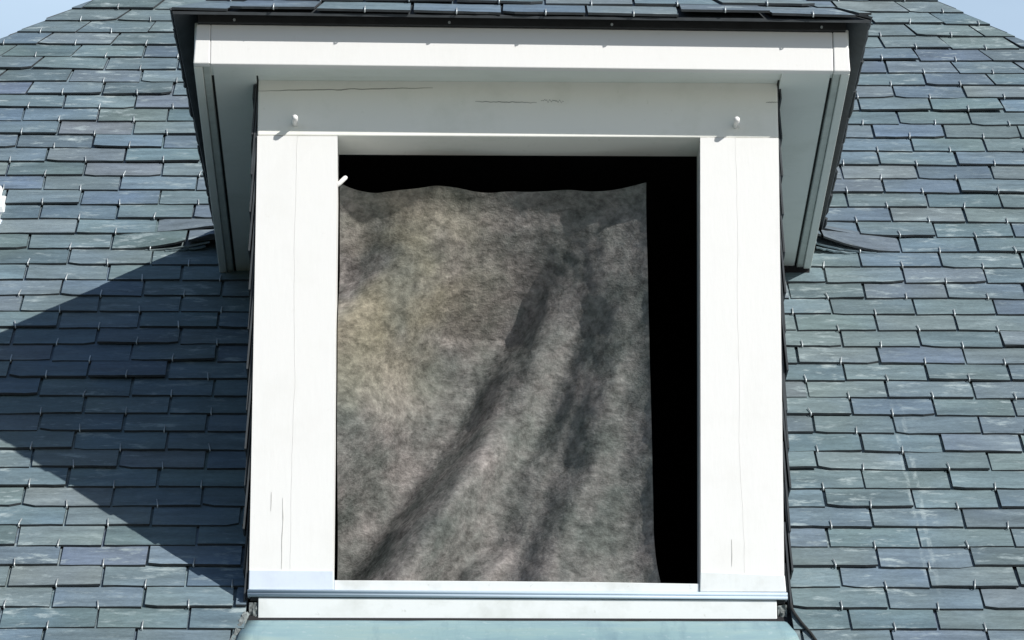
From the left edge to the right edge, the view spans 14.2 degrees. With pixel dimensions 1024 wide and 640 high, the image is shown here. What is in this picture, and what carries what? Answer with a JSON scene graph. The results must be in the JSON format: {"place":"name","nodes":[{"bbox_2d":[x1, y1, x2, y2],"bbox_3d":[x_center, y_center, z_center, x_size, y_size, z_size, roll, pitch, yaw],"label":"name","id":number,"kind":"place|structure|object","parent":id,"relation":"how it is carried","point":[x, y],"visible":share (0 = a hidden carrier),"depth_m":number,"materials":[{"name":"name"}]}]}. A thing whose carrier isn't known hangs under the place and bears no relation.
{"place":"outdoors","nodes":[
{"label":"outdoors","id":0,"kind":"place"},
{"bbox_2d":[0,0,1023,39],"label":"sky","id":1,"kind":"structure","parent":0,"point":[1007,16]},
{"label":"ground","id":2,"kind":"structure","parent":0,"visible":0},
{"bbox_2d":[0,0,1023,639],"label":"house","id":3,"kind":"structure","parent":2,"relation":"on","point":[124,318],"depth_m":11.49,"materials":[{"name":"tile"}]},
{"bbox_2d":[0,186,6,223],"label":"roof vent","id":4,"kind":"object","parent":3,"relation":"attached to","point":[2,203],"visible":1,"depth_m":12.33,"materials":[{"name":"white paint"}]},
{"bbox_2d":[169,0,872,639],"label":"roof dormer","id":5,"kind":"object","parent":3,"relation":"on","point":[719,128],"visible":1,"depth_m":10.56,"materials":[{"name":"white paint"}]},
{"bbox_2d":[337,183,660,582],"bbox_3d":[-0.037,0.198,10.641,0.846,1.095,0.288,-1,-17,3],"label":"curtain","id":6,"kind":"object","parent":5,"relation":"hanging from","point":[494,421],"visible":0.98,"depth_m":10.65,"materials":[{"name":"fabric"}]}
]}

